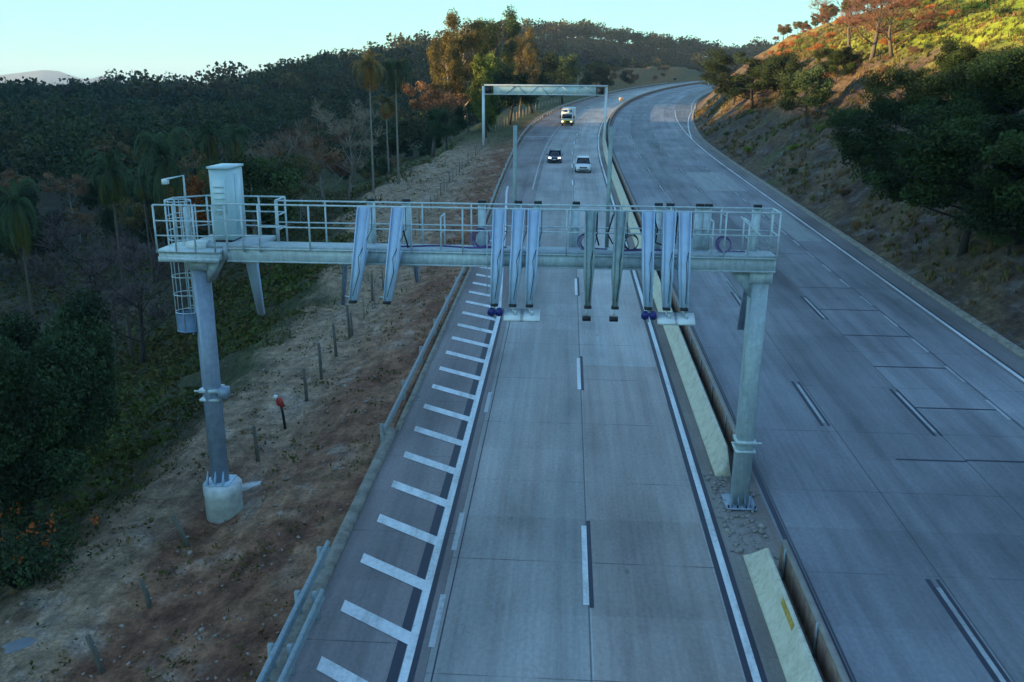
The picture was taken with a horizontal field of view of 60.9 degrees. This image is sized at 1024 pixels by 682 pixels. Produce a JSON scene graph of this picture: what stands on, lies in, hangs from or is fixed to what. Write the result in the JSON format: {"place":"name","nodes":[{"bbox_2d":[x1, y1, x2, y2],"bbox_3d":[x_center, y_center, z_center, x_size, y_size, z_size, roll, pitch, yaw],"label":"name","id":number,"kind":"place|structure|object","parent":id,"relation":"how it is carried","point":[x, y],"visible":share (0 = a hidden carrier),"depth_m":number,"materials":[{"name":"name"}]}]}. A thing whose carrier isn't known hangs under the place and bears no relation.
{"place":"outdoors","nodes":[
{"label":"outdoors","id":0,"kind":"place"},
{"bbox_2d":[0,0,883,83],"label":"sky","id":1,"kind":"structure","parent":0,"point":[83,39],"materials":[{"name":"blue"}]},
{"bbox_2d":[0,0,1023,681],"bbox_3d":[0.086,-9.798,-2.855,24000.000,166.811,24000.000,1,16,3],"label":"ground","id":2,"kind":"structure","parent":0,"point":[106,594],"depth_m":39.55,"materials":[{"name":"soil"}]},
{"bbox_2d":[0,167,26,198],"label":"broadleaf tree","id":3,"kind":"object","parent":2,"relation":"on","point":[8,174],"visible":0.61,"depth_m":112.38,"materials":[{"name":"green plant"}]},
{"bbox_2d":[2,637,35,652],"bbox_3d":[-12.466,7.769,22.147,0.900,0.200,0.573,-11,20,-35],"label":"plastic sheet","id":4,"kind":"object","parent":2,"relation":"on","point":[15,645],"visible":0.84,"depth_m":22.06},
{"bbox_2d":[0,177,40,335],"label":"palm tree","id":5,"kind":"object","parent":2,"relation":"on","point":[11,205],"visible":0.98,"depth_m":45.08,"materials":[{"name":"green plant"}]},
{"bbox_2d":[0,186,40,218],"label":"broadleaf tree","id":6,"kind":"object","parent":2,"relation":"on","point":[29,192],"visible":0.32,"depth_m":108.23,"materials":[{"name":"green plant"}]},
{"bbox_2d":[0,223,40,273],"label":"broadleaf tree","id":7,"kind":"object","parent":2,"relation":"on","point":[4,250],"visible":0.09,"depth_m":92.16,"materials":[{"name":"green plant"}]},
{"bbox_2d":[0,209,67,276],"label":"broadleaf tree","id":8,"kind":"object","parent":2,"relation":"on","point":[41,235],"visible":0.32,"depth_m":89.34,"materials":[{"name":"green plant"}]},
{"bbox_2d":[0,501,98,589],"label":"flowering bush","id":9,"kind":"object","parent":2,"relation":"on","point":[24,569],"visible":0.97,"depth_m":25.21,"materials":[{"name":"green plant"}]},
{"bbox_2d":[0,335,109,559],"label":"broadleaf tree","id":10,"kind":"object","parent":2,"relation":"on","point":[32,411],"visible":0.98,"depth_m":26.50,"materials":[{"name":"green plant"}]},
{"bbox_2d":[0,290,120,529],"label":"broadleaf tree","id":11,"kind":"object","parent":2,"relation":"on","point":[76,345],"visible":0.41,"depth_m":30.20,"materials":[{"name":"green plant"}]},
{"bbox_2d":[4,287,121,450],"bbox_3d":[-20.125,2.626,37.067,6.452,8.946,6.887,-8,18,-27],"label":"broadleaf tree","id":12,"kind":"object","parent":2,"relation":"on","point":[111,374],"visible":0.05,"depth_m":37.49,"materials":[{"name":"green plant"}]},
{"bbox_2d":[38,172,91,220],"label":"broadleaf tree","id":13,"kind":"object","parent":2,"relation":"on","point":[74,180],"visible":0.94,"depth_m":118.78,"materials":[{"name":"green plant"}]},
{"bbox_2d":[62,207,94,241],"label":"broadleaf tree","id":14,"kind":"object","parent":2,"relation":"on","point":[79,216],"visible":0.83,"depth_m":106.07,"materials":[{"name":"green plant"}]},
{"bbox_2d":[21,201,153,332],"bbox_3d":[-31.353,-4.358,65.134,9.689,11.622,9.760,7,17,21],"label":"bare tree","id":15,"kind":"object","parent":2,"relation":"on","point":[54,238],"visible":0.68,"depth_m":63.87,"materials":[{"name":"brown plant"}]},
{"bbox_2d":[85,634,104,674],"bbox_3d":[-9.945,7.632,20.869,0.427,1.348,0.158,1,16,3],"label":"fence post","id":16,"kind":"object","parent":2,"relation":"on","point":[95,654],"visible":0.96,"depth_m":20.78,"materials":[{"name":"grey wood"}]},
{"bbox_2d":[79,174,123,208],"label":"broadleaf tree","id":17,"kind":"object","parent":2,"relation":"on","point":[92,194],"visible":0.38,"depth_m":122.32,"materials":[{"name":"green plant"}]},
{"bbox_2d":[81,148,134,359],"bbox_3d":[-27.410,-5.532,61.114,3.416,15.724,3.132,2,16,4],"label":"palm tree","id":18,"kind":"object","parent":2,"relation":"on","point":[105,169],"visible":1,"depth_m":59.20,"materials":[{"name":"green plant"}]},
{"bbox_2d":[96,206,157,260],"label":"broadleaf tree","id":19,"kind":"object","parent":2,"relation":"on","point":[110,224],"visible":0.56,"depth_m":100.36,"materials":[{"name":"green plant"}]},
{"bbox_2d":[115,126,140,141],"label":"broadleaf tree","id":20,"kind":"object","parent":2,"relation":"on","point":[125,132],"visible":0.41,"depth_m":186.67,"materials":[{"name":"green plant"}]},
{"bbox_2d":[72,231,191,362],"bbox_3d":[-24.462,-2.639,57.891,8.452,10.328,7.899,-2,16,-9],"label":"bare tree","id":21,"kind":"object","parent":2,"relation":"on","point":[128,297],"visible":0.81,"depth_m":58.19,"materials":[{"name":"brown plant"}]},
{"bbox_2d":[124,167,157,282],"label":"palm tree","id":22,"kind":"object","parent":2,"relation":"on","point":[140,190],"visible":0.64,"depth_m":82.04,"materials":[{"name":"green plant"}]},
{"bbox_2d":[124,182,163,206],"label":"broadleaf tree","id":23,"kind":"object","parent":2,"relation":"on","point":[147,201],"visible":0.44,"depth_m":119.17,"materials":[{"name":"green plant"}]},
{"bbox_2d":[138,578,152,608],"bbox_3d":[-9.770,6.905,23.331,0.360,1.192,0.158,1,16,3],"label":"fence post","id":24,"kind":"object","parent":2,"relation":"on","point":[146,594],"visible":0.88,"depth_m":23.24,"materials":[{"name":"grey wood"}]},
{"bbox_2d":[116,196,181,268],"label":"broadleaf tree","id":25,"kind":"object","parent":2,"relation":"on","point":[139,212],"visible":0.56,"depth_m":93.66,"materials":[{"name":"green plant"}]},
{"bbox_2d":[134,126,193,310],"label":"palm tree","id":26,"kind":"object","parent":2,"relation":"on","point":[164,151],"visible":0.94,"depth_m":70.93,"materials":[{"name":"green plant"}]},
{"bbox_2d":[151,222,176,245],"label":"broadleaf tree","id":27,"kind":"object","parent":2,"relation":"on","point":[159,237],"visible":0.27,"depth_m":102.47,"materials":[{"name":"green plant"}]},
{"bbox_2d":[171,515,190,547],"bbox_3d":[-9.861,5.854,26.077,0.600,1.376,0.158,1,16,3],"label":"fence post","id":28,"kind":"object","parent":2,"relation":"on","point":[180,529],"visible":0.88,"depth_m":25.98,"materials":[{"name":"grey wood"}]},
{"bbox_2d":[160,149,205,180],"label":"broadleaf tree","id":29,"kind":"object","parent":2,"relation":"on","point":[184,163],"visible":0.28,"depth_m":129.50,"materials":[{"name":"green plant"}]},
{"bbox_2d":[182,211,210,241],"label":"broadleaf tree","id":30,"kind":"object","parent":2,"relation":"on","point":[204,233],"visible":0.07,"depth_m":96.29,"materials":[{"name":"green plant"}]},
{"bbox_2d":[167,170,252,234],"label":"broadleaf tree","id":31,"kind":"object","parent":2,"relation":"on","point":[197,184],"visible":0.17,"depth_m":87.03,"materials":[{"name":"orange plant"}]},
{"bbox_2d":[189,118,231,281],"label":"palm tree","id":32,"kind":"object","parent":2,"relation":"on","point":[209,132],"visible":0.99,"depth_m":77.61,"materials":[{"name":"green plant"}]},
{"bbox_2d":[0,138,469,547],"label":"undergrowth","id":33,"kind":"object","parent":2,"relation":"on","point":[106,454],"visible":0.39,"depth_m":58.14,"materials":[{"name":"green plant"}]},
{"bbox_2d":[5,215,477,681],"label":"stones","id":34,"kind":"object","parent":2,"relation":"on","point":[190,552],"visible":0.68,"depth_m":28.00,"materials":[{"name":"stone"}]},
{"bbox_2d":[196,151,307,263],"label":"broadleaf tree","id":35,"kind":"object","parent":2,"relation":"on","point":[259,175],"visible":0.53,"depth_m":80.14,"materials":[{"name":"green plant"}]},
{"bbox_2d":[0,153,509,681],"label":"verge weeds","id":36,"kind":"object","parent":2,"relation":"on","point":[260,449],"visible":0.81,"depth_m":31.57,"materials":[{"name":"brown plant"}]},
{"bbox_2d":[252,426,259,461],"bbox_3d":[-9.321,3.904,31.777,0.216,1.707,0.158,1,16,3],"label":"fence post","id":37,"kind":"object","parent":2,"relation":"on","point":[256,447],"visible":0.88,"depth_m":31.69,"materials":[{"name":"grey wood"}]},
{"bbox_2d":[217,116,330,234],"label":"broadleaf tree","id":38,"kind":"object","parent":2,"relation":"on","point":[286,143],"visible":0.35,"depth_m":89.11,"materials":[{"name":"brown plant"}]},
{"bbox_2d":[273,395,286,428],"bbox_3d":[-9.221,2.928,34.687,0.460,1.625,0.140,1,16,3],"label":"marker post","id":39,"kind":"object","parent":2,"relation":"on","point":[279,401],"visible":0.87,"depth_m":34.54,"materials":[{"name":"black plastic"}]},
{"bbox_2d":[256,540,330,681],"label":"guardrail","id":40,"kind":"object","parent":2,"relation":"on","point":[274,650],"visible":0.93,"depth_m":20.40,"materials":[{"name":"metal"}]},
{"bbox_2d":[267,155,321,230],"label":"broadleaf tree","id":41,"kind":"object","parent":2,"relation":"on","point":[300,189],"visible":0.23,"depth_m":87.46,"materials":[{"name":"green plant"}]},
{"bbox_2d":[254,136,344,224],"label":"broadleaf tree","id":42,"kind":"object","parent":2,"relation":"on","point":[315,148],"visible":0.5,"depth_m":94.67,"materials":[{"name":"green plant"}]},
{"bbox_2d":[277,588,324,681],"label":"guardrail","id":43,"kind":"object","parent":2,"relation":"on","point":[295,649],"visible":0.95,"depth_m":19.52,"materials":[{"name":"metal"}]},
{"bbox_2d":[274,107,358,204],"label":"bare tree","id":44,"kind":"object","parent":2,"relation":"on","point":[335,168],"visible":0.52,"depth_m":104.80,"materials":[{"name":"brown plant"}]},
{"bbox_2d":[317,343,322,379],"bbox_3d":[-8.737,1.091,39.734,0.203,2.056,0.158,1,16,3],"label":"fence post","id":45,"kind":"object","parent":2,"relation":"on","point":[320,362],"visible":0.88,"depth_m":39.65,"materials":[{"name":"grey wood"}]},
{"bbox_2d":[304,96,390,196],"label":"bare tree","id":46,"kind":"object","parent":2,"relation":"on","point":[353,164],"visible":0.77,"depth_m":100.94,"materials":[{"name":"brown plant"}]},
{"bbox_2d":[347,49,387,192],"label":"palm tree","id":47,"kind":"object","parent":2,"relation":"on","point":[367,62],"visible":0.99,"depth_m":86.70,"materials":[{"name":"green plant"}]},
{"bbox_2d":[365,156,393,178],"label":"broadleaf tree","id":48,"kind":"object","parent":2,"relation":"on","point":[383,169],"visible":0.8,"depth_m":146.52,"materials":[{"name":"green plant"}]},
{"bbox_2d":[365,94,403,177],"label":"palm tree","id":49,"kind":"object","parent":2,"relation":"on","point":[385,111],"visible":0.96,"depth_m":99.27,"materials":[{"name":"green plant"}]},
{"bbox_2d":[0,17,779,215],"bbox_3d":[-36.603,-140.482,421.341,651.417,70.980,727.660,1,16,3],"label":"wood","id":50,"kind":"object","parent":2,"relation":"on","point":[97,113],"visible":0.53,"depth_m":292.64,"materials":[{"name":"plant"}]},
{"bbox_2d":[267,148,517,681],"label":"gutter","id":51,"kind":"object","parent":2,"relation":"on","point":[340,541],"visible":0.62,"depth_m":26.33,"materials":[{"name":"concrete"}]},
{"bbox_2d":[376,57,415,183],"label":"palm tree","id":52,"kind":"object","parent":2,"relation":"on","point":[395,67],"visible":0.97,"depth_m":92.09,"materials":[{"name":"green plant"}]},
{"bbox_2d":[421,132,442,149],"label":"broadleaf tree","id":53,"kind":"object","parent":2,"relation":"on","point":[427,141],"visible":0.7,"depth_m":170.47,"materials":[{"name":"green plant"}]},
{"bbox_2d":[402,81,466,154],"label":"broadleaf tree","id":54,"kind":"object","parent":2,"relation":"on","point":[435,96],"visible":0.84,"depth_m":153.50,"materials":[{"name":"brown plant"}]},
{"bbox_2d":[426,33,468,142],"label":"tall tree","id":55,"kind":"object","parent":2,"relation":"on","point":[454,67],"visible":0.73,"depth_m":158.88,"materials":[{"name":"green plant"}]},
{"bbox_2d":[426,104,468,150],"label":"broadleaf tree","id":56,"kind":"object","parent":2,"relation":"on","point":[436,116],"visible":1,"depth_m":134.47,"materials":[{"name":"green plant"}]},
{"bbox_2d":[431,8,491,132],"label":"tall tree","id":57,"kind":"object","parent":2,"relation":"on","point":[474,38],"visible":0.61,"depth_m":163.87,"materials":[{"name":"green plant"}]},
{"bbox_2d":[151,125,781,523],"bbox_3d":[-1.374,0.129,26.382,17.880,12.929,4.189,1,16,3],"label":"toll gantry","id":58,"kind":"object","parent":2,"relation":"on","point":[751,267],"visible":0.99,"depth_m":25.10,"materials":[{"name":"metal"}]},
{"bbox_2d":[234,172,245,229],"bbox_3d":[-8.144,-4.201,26.062,0.015,1.650,0.600,1,16,3],"label":"cabinet door","id":59,"kind":"structure","parent":58,"relation":"in","point":[237,176],"depth_m":25.99,"materials":[{"name":"paint"}]},
{"bbox_2d":[715,236,744,252],"bbox_3d":[6.231,-2.760,24.867,0.875,0.461,0.288,1,16,3],"label":"conduit coil","id":60,"kind":"object","parent":58,"relation":"attached to","point":[717,244],"visible":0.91,"depth_m":24.87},
{"bbox_2d":[469,50,500,137],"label":"broadleaf tree","id":61,"kind":"object","parent":2,"relation":"on","point":[485,68],"visible":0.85,"depth_m":142.90,"materials":[{"name":"green plant"}]},
{"bbox_2d":[465,84,507,131],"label":"broadleaf tree","id":62,"kind":"object","parent":2,"relation":"on","point":[469,106],"visible":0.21,"depth_m":158.33,"materials":[{"name":"green plant"}]},
{"bbox_2d":[470,4,521,122],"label":"tall tree","id":63,"kind":"object","parent":2,"relation":"on","point":[512,28],"visible":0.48,"depth_m":173.51,"materials":[{"name":"green plant"}]},
{"bbox_2d":[287,79,716,681],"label":"road shoulder","id":64,"kind":"object","parent":2,"relation":"on","point":[357,647],"visible":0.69,"depth_m":26.99},
{"bbox_2d":[492,64,538,124],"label":"broadleaf tree","id":65,"kind":"object","parent":2,"relation":"on","point":[510,77],"visible":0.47,"depth_m":171.56,"materials":[{"name":"green plant"}]},
{"bbox_2d":[380,82,666,443],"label":"guardrail","id":66,"kind":"object","parent":2,"relation":"on","point":[402,395],"visible":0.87,"depth_m":42.84,"materials":[{"name":"metal"}]},
{"bbox_2d":[505,25,543,117],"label":"tall tree","id":67,"kind":"object","parent":2,"relation":"on","point":[530,54],"visible":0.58,"depth_m":188.60,"materials":[{"name":"green plant"}]},
{"bbox_2d":[498,45,561,112],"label":"broadleaf tree","id":68,"kind":"object","parent":2,"relation":"on","point":[550,60],"visible":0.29,"depth_m":204.04,"materials":[{"name":"green plant"}]},
{"bbox_2d":[482,84,607,145],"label":"sign gantry","id":69,"kind":"object","parent":2,"relation":"on","point":[512,89],"visible":0.94,"depth_m":132.32,"materials":[{"name":"grey metal"}]},
{"bbox_2d":[541,53,582,103],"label":"broadleaf tree","id":70,"kind":"object","parent":2,"relation":"on","point":[569,67],"visible":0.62,"depth_m":245.93,"materials":[{"name":"green plant"}]},
{"bbox_2d":[579,61,611,96],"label":"broadleaf tree","id":71,"kind":"object","parent":2,"relation":"on","point":[595,76],"visible":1,"depth_m":283.56,"materials":[{"name":"green plant"}]},
{"bbox_2d":[597,84,824,681],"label":"median strip","id":72,"kind":"object","parent":2,"relation":"on","point":[770,661],"visible":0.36,"depth_m":25.85,"materials":[{"name":"concrete"}]},
{"bbox_2d":[602,84,730,476],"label":"concrete barrier","id":73,"kind":"object","parent":72,"relation":"on","point":[714,442],"visible":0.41,"depth_m":36.05,"materials":[{"name":"concrete"}]},
{"bbox_2d":[608,81,735,454],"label":"median wall","id":74,"kind":"structure","parent":72,"relation":"on","point":[723,415],"depth_m":38.52,"materials":[{"name":"concrete"}]},
{"bbox_2d":[703,472,778,559],"bbox_3d":[6.972,5.163,26.548,1.625,0.369,5.639,1,16,3],"label":"concrete rubble","id":75,"kind":"object","parent":72,"relation":"on","point":[760,525],"visible":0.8,"depth_m":25.72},
{"bbox_2d":[743,548,822,681],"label":"concrete barrier","id":76,"kind":"object","parent":72,"relation":"on","point":[795,656],"visible":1,"depth_m":20.71,"materials":[{"name":"concrete"}]},
{"bbox_2d":[779,539,849,681],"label":"median wall","id":77,"kind":"structure","parent":72,"relation":"on","point":[828,659],"depth_m":20.57,"materials":[{"name":"concrete"}]},
{"bbox_2d":[700,47,795,108],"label":"umbrella tree","id":78,"kind":"object","parent":2,"relation":"on","point":[734,83],"visible":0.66,"depth_m":137.71,"materials":[{"name":"green plant"}]},
{"bbox_2d":[759,54,801,96],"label":"broadleaf tree","id":79,"kind":"object","parent":2,"relation":"on","point":[768,68],"visible":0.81,"depth_m":126.69,"materials":[{"name":"green plant"}]},
{"bbox_2d":[775,65,834,127],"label":"broadleaf tree","id":80,"kind":"object","parent":2,"relation":"on","point":[807,79],"visible":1,"depth_m":101.33,"materials":[{"name":"green plant"}]},
{"bbox_2d":[813,46,864,85],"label":"umbrella tree","id":81,"kind":"object","parent":2,"relation":"on","point":[835,57],"visible":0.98,"depth_m":109.35,"materials":[{"name":"green plant"}]},
{"bbox_2d":[808,0,888,46],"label":"bare tree","id":82,"kind":"object","parent":2,"relation":"on","point":[849,30],"visible":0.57,"depth_m":119.86,"materials":[{"name":"red plant"}]},
{"bbox_2d":[674,87,1023,384],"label":"road shoulder","id":83,"kind":"object","parent":2,"relation":"on","point":[985,341],"visible":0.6,"depth_m":57.02},
{"bbox_2d":[692,92,1023,358],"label":"kerb","id":84,"kind":"structure","parent":83,"relation":"on","point":[1001,339],"depth_m":56.04,"materials":[{"name":"concrete"}]},
{"bbox_2d":[695,0,1023,304],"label":"slope grass","id":85,"kind":"structure","parent":2,"relation":"on","point":[959,16],"depth_m":99.75,"materials":[{"name":"plant"}]},
{"bbox_2d":[837,134,897,182],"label":"conifer shrub","id":86,"kind":"object","parent":2,"relation":"on","point":[862,166],"visible":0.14,"depth_m":73.69,"materials":[{"name":"green plant"}]},
{"bbox_2d":[832,0,940,59],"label":"bare tree","id":87,"kind":"object","parent":2,"relation":"on","point":[853,22],"visible":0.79,"depth_m":106.09,"materials":[{"name":"red plant"}]},
{"bbox_2d":[825,86,961,165],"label":"umbrella tree","id":88,"kind":"object","parent":2,"relation":"on","point":[839,119],"visible":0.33,"depth_m":67.12,"materials":[{"name":"green plant"}]},
{"bbox_2d":[853,0,947,57],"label":"bare tree","id":89,"kind":"object","parent":2,"relation":"on","point":[892,16],"visible":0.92,"depth_m":102.54,"materials":[{"name":"red plant"}]},
{"bbox_2d":[861,63,975,127],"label":"umbrella tree","id":90,"kind":"object","parent":2,"relation":"on","point":[933,85],"visible":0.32,"depth_m":69.45,"materials":[{"name":"green plant"}]},
{"bbox_2d":[842,102,1023,256],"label":"umbrella tree","id":91,"kind":"object","parent":2,"relation":"on","point":[933,190],"visible":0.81,"depth_m":49.55,"materials":[{"name":"green plant"}]},
{"bbox_2d":[960,0,982,11],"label":"shrub","id":92,"kind":"object","parent":2,"relation":"on","point":[973,5],"visible":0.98,"depth_m":106.83,"materials":[{"name":"green plant"}]},
{"bbox_2d":[925,36,1023,93],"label":"broadleaf tree","id":93,"kind":"object","parent":2,"relation":"on","point":[966,53],"visible":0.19,"depth_m":68.94,"materials":[{"name":"green plant"}]},
{"bbox_2d":[932,98,1023,244],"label":"umbrella tree","id":94,"kind":"object","parent":2,"relation":"on","point":[981,190],"visible":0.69,"depth_m":47.11,"materials":[{"name":"green plant"}]},
{"bbox_2d":[940,47,1023,119],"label":"broadleaf tree","id":95,"kind":"object","parent":2,"relation":"on","point":[996,83],"visible":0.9,"depth_m":54.46,"materials":[{"name":"green plant"}]},
{"bbox_2d":[956,194,1023,255],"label":"umbrella tree","id":96,"kind":"object","parent":2,"relation":"on","point":[1002,240],"visible":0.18,"depth_m":48.69,"materials":[{"name":"green plant"}]},
{"bbox_2d":[423,80,745,681],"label":"road","id":97,"kind":"structure","parent":0,"point":[518,611],"depth_m":28.64,"materials":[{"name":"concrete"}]},
{"bbox_2d":[546,149,562,162],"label":"car","id":98,"kind":"object","parent":97,"relation":"on","point":[554,155],"visible":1,"depth_m":111.38,"materials":[{"name":"paint"}]},
{"bbox_2d":[560,107,575,125],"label":"rescue truck","id":99,"kind":"object","parent":97,"relation":"on","point":[568,115],"visible":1,"depth_m":168.89,"materials":[{"name":"white"}]},
{"bbox_2d":[574,156,592,171],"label":"suv","id":100,"kind":"object","parent":97,"relation":"on","point":[582,163],"visible":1,"depth_m":102.42,"materials":[{"name":"paint"}]},
{"bbox_2d":[582,365,743,681],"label":"road patch","id":101,"kind":"object","parent":97,"relation":"on","point":[658,613],"visible":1,"depth_m":24.44,"materials":[{"name":"grey concrete"}]},
{"bbox_2d":[317,83,1023,681],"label":"road marking","id":102,"kind":"structure","parent":97,"relation":"on","point":[329,668],"depth_m":25.98,"materials":[{"name":"white paint"}]},
{"bbox_2d":[611,83,1023,681],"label":"road","id":103,"kind":"structure","parent":0,"point":[879,533],"depth_m":31.45,"materials":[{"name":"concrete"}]},
{"bbox_2d":[428,84,1011,681],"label":"road marking","id":104,"kind":"structure","parent":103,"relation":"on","point":[454,546],"depth_m":25.61,"materials":[{"name":"paint"}]},
{"bbox_2d":[612,99,856,681],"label":"road stain","id":105,"kind":"object","parent":103,"relation":"on","point":[830,626],"visible":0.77,"depth_m":25.10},
{"bbox_2d":[687,172,821,240],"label":"road patch","id":106,"kind":"object","parent":103,"relation":"on","point":[710,181],"visible":0.93,"depth_m":90.02,"materials":[{"name":"concrete"}]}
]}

